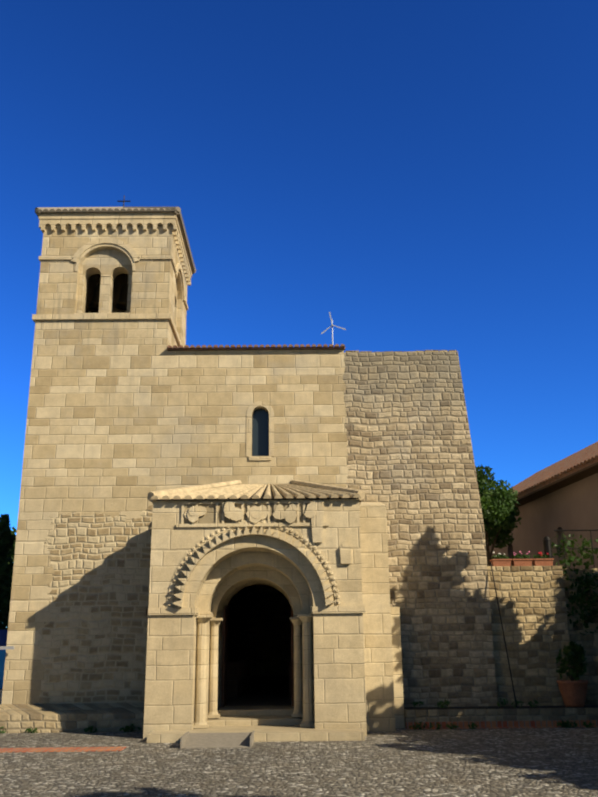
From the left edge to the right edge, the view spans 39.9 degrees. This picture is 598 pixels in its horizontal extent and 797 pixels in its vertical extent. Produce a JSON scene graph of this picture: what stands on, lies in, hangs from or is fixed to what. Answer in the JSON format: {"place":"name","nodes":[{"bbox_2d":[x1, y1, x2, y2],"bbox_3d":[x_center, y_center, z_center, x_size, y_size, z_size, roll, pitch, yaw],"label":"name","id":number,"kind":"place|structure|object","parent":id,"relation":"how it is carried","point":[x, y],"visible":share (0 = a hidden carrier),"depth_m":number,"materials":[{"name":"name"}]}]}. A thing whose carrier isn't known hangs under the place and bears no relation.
{"place":"outdoors","nodes":[
{"label":"outdoors","id":0,"kind":"place"},
{"bbox_2d":[0,630,7,645],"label":"navy stall canopy","id":1,"kind":"object","parent":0,"point":[3,637],"depth_m":19.47,"materials":[{"name":"blue fabric"}]},
{"bbox_2d":[1,225,186,703],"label":"church tower","id":2,"kind":"structure","parent":0,"point":[92,468],"depth_m":20.09,"materials":[{"name":"stone"}]},
{"bbox_2d":[32,213,191,345],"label":"tower moldings","id":3,"kind":"structure","parent":2,"relation":"attached to","point":[95,220],"depth_m":21.95,"materials":[{"name":"beige stone"}]},
{"bbox_2d":[35,207,195,273],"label":"tower roof","id":4,"kind":"structure","parent":2,"relation":"on","point":[60,210],"depth_m":22.04,"materials":[{"name":"beige stone"}]},
{"bbox_2d":[156,485,359,500],"bbox_3d":[-0.924,2.122,18.776,4.470,0.750,2.399,0,-17,-1],"label":"church porch roof","id":5,"kind":"object","parent":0,"point":[272,497],"visible":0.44,"depth_m":17.61,"materials":[{"name":"beige stone"}]},
{"bbox_2d":[0,727,597,796],"bbox_3d":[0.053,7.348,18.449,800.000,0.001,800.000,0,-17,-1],"label":"cobble paving","id":6,"kind":"structure","parent":0,"point":[513,762],"depth_m":12.19,"materials":[{"name":"grey stone"}]},
{"bbox_2d":[0,646,13,649],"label":"stall frame rail","id":7,"kind":"object","parent":6,"relation":"on","point":[6,647],"visible":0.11,"depth_m":18.71,"materials":[{"name":"white metal"}]},
{"bbox_2d":[0,649,5,688],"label":"blue stall tarp","id":8,"kind":"object","parent":7,"relation":"hanging from","point":[2,658],"depth_m":19.29,"materials":[{"name":"blue fabric"}]},
{"bbox_2d":[0,514,15,689],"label":"cypress tree","id":9,"kind":"object","parent":6,"relation":"on","point":[7,539],"depth_m":23.26,"materials":[{"name":"green plant"}]},
{"bbox_2d":[0,526,16,625],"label":"tree","id":10,"kind":"object","parent":6,"relation":"on","point":[12,551],"visible":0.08,"depth_m":27.96,"materials":[{"name":"green plant"}]},
{"bbox_2d":[0,703,144,732],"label":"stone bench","id":11,"kind":"object","parent":6,"relation":"on","point":[62,718],"visible":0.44,"depth_m":17.83,"materials":[{"name":"beige stone"}]},
{"bbox_2d":[180,731,253,748],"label":"stone step","id":12,"kind":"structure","parent":6,"relation":"on","point":[188,740],"depth_m":14.99,"materials":[{"name":"grey stone"}]},
{"bbox_2d":[143,499,366,738],"bbox_3d":[-0.897,4.762,18.026,4.410,4.720,2.299,0,-17,-1],"label":"church porch","id":13,"kind":"object","parent":6,"relation":"on","point":[339,694],"visible":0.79,"depth_m":17.05,"materials":[{"name":"beige stone"}]},
{"bbox_2d":[184,503,321,523],"bbox_3d":[-0.980,2.442,17.529,3.010,0.428,0.008,0,-17,-1],"label":"carved frieze","id":14,"kind":"object","parent":13,"relation":"attached to","point":[209,517],"depth_m":17.52,"materials":[{"name":"beige stone"}]},
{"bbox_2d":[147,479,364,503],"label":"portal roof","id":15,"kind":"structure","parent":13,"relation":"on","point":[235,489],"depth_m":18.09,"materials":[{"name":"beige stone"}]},
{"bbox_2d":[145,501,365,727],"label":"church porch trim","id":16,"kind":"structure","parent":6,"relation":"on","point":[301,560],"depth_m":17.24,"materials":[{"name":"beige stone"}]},
{"bbox_2d":[217,705,293,715],"bbox_3d":[-0.950,7.201,18.618,1.696,0.400,1.451,0,-17,-1],"label":"door threshold","id":17,"kind":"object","parent":6,"relation":"on","point":[276,710],"depth_m":17.98,"materials":[{"name":"stone"}]},
{"bbox_2d":[221,605,293,706],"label":"door jambs","id":18,"kind":"object","parent":17,"relation":"on","point":[224,660],"visible":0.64,"depth_m":19.39,"materials":[{"name":"beige stone"}]},
{"bbox_2d":[147,715,364,742],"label":"entrance steps","id":19,"kind":"structure","parent":6,"relation":"on","point":[275,728],"depth_m":15.95,"materials":[{"name":"beige stone"}]},
{"bbox_2d":[0,698,593,733],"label":"weed leaves","id":20,"kind":"object","parent":6,"relation":"on","point":[444,705],"visible":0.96,"depth_m":17.63,"materials":[{"name":"green plant"}]},
{"bbox_2d":[0,720,597,751],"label":"brick edging","id":21,"kind":"object","parent":6,"relation":"on","point":[512,724],"depth_m":17.73,"materials":[{"name":"red brick"}]},
{"bbox_2d":[162,350,497,707],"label":"church facade","id":22,"kind":"structure","parent":6,"relation":"on","point":[390,431],"depth_m":20.32,"materials":[{"name":"beige stone"}]},
{"bbox_2d":[167,344,344,350],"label":"roof tiles","id":23,"kind":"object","parent":22,"relation":"on","point":[250,347],"depth_m":20.98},
{"bbox_2d":[226,676,290,705],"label":"church interior floor","id":24,"kind":"structure","parent":22,"relation":"on","point":[265,690],"depth_m":24.63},
{"bbox_2d":[246,401,273,459],"bbox_3d":[-0.961,0.803,20.463,0.690,1.515,0.140,0,-17,-1],"label":"window frame","id":25,"kind":"object","parent":22,"relation":"attached to","point":[267,406],"visible":0.98,"depth_m":20.42,"materials":[{"name":"stone"}]},
{"bbox_2d":[252,408,268,455],"bbox_3d":[-0.962,0.871,20.635,0.530,1.385,0.030,0,-17,-1],"label":"window","id":26,"kind":"structure","parent":22,"relation":"attached to","point":[260,431],"depth_m":20.62,"materials":[{"name":"blue glass"}]},
{"bbox_2d":[321,312,345,343],"bbox_3d":[0.904,-1.757,21.599,0.666,1.077,0.140,0,-17,-1],"label":"wind turbine","id":27,"kind":"object","parent":22,"relation":"on","point":[332,325],"visible":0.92,"depth_m":21.58,"materials":[{"name":"silver metal"}]},
{"bbox_2d":[345,350,456,351],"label":"church nave cap stones","id":28,"kind":"object","parent":22,"relation":"on","point":[412,351],"visible":0.23,"depth_m":21.09,"materials":[{"name":"beige stone"}]},
{"bbox_2d":[360,502,404,731],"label":"buttress","id":29,"kind":"structure","parent":6,"relation":"on","point":[383,671],"depth_m":17.92,"materials":[{"name":"beige stone"}]},
{"bbox_2d":[404,708,597,727],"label":"raised bed","id":30,"kind":"object","parent":6,"relation":"on","point":[460,715],"visible":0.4,"depth_m":17.85,"materials":[{"name":"stone"}]},
{"bbox_2d":[404,705,597,709],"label":"raised bed soil","id":31,"kind":"structure","parent":30,"relation":"on","point":[484,707],"depth_m":18.12,"materials":[{"name":"brown soil"}]},
{"bbox_2d":[557,680,588,706],"bbox_3d":[6.099,6.551,18.297,0.680,0.545,0.680,0,-17,-1],"label":"terracotta pot","id":32,"kind":"object","parent":31,"relation":"on","point":[573,693],"visible":1,"depth_m":18.08,"materials":[{"name":"orange ceramic"}]},
{"bbox_2d":[555,641,587,680],"bbox_3d":[6.089,5.914,18.487,0.733,0.896,0.695,0,-17,-1],"label":"pot plant","id":33,"kind":"object","parent":32,"relation":"on","point":[573,653],"depth_m":18.40,"materials":[{"name":"green plant"}]},
{"bbox_2d":[0,0,597,562],"label":"sky","id":34,"kind":"structure","parent":0,"point":[419,175],"materials":[{"name":"blue"}]},
{"bbox_2d":[487,566,597,705],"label":"garden wall","id":35,"kind":"structure","parent":0,"point":[540,630],"depth_m":19.23,"materials":[{"name":"stone"}]},
{"bbox_2d":[475,464,521,565],"bbox_3d":[5.810,4.078,26.339,2.491,4.186,2.653,0,-17,-1],"label":"tree","id":36,"kind":"object","parent":35,"relation":"on","point":[498,508],"depth_m":25.85,"materials":[{"name":"green plant"}]},
{"bbox_2d":[489,558,553,565],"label":"terracotta planters","id":37,"kind":"object","parent":35,"relation":"on","point":[524,562],"visible":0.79,"depth_m":19.65,"materials":[{"name":"orange ceramic"}]},
{"bbox_2d":[491,554,549,558],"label":"flowers","id":38,"kind":"object","parent":37,"relation":"in","point":[518,556],"visible":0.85,"depth_m":19.77,"materials":[{"name":"plant"}]},
{"bbox_2d":[488,472,597,568],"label":"house walls","id":39,"kind":"structure","parent":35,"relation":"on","point":[573,506],"depth_m":26.09,"materials":[{"name":"orange paint"}]},
{"bbox_2d":[485,462,597,520],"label":"house eave","id":40,"kind":"object","parent":39,"relation":"attached to","point":[583,473],"visible":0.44,"depth_m":25.36,"materials":[{"name":"brown wood"}]},
{"bbox_2d":[508,441,597,498],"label":"house roof","id":41,"kind":"structure","parent":39,"relation":"on","point":[574,462],"depth_m":26.91,"materials":[{"name":"brown tile"}]},
{"bbox_2d":[542,529,597,567],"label":"railing","id":42,"kind":"object","parent":35,"relation":"on","point":[546,540],"visible":0.75,"depth_m":20.11,"materials":[{"name":"black metal"}]},
{"bbox_2d":[551,534,597,634],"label":"terrace ivy leaves","id":43,"kind":"object","parent":35,"relation":"on","point":[587,583],"visible":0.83,"depth_m":19.67,"materials":[{"name":"green plant"}]},
{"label":"belfry floor","id":44,"kind":"structure","parent":0,"visible":0},
{"bbox_2d":[89,274,127,310],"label":"church tower bells","id":45,"kind":"object","parent":44,"relation":"on","point":[121,304],"visible":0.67,"depth_m":22.41,"materials":[{"name":"brown metal"}]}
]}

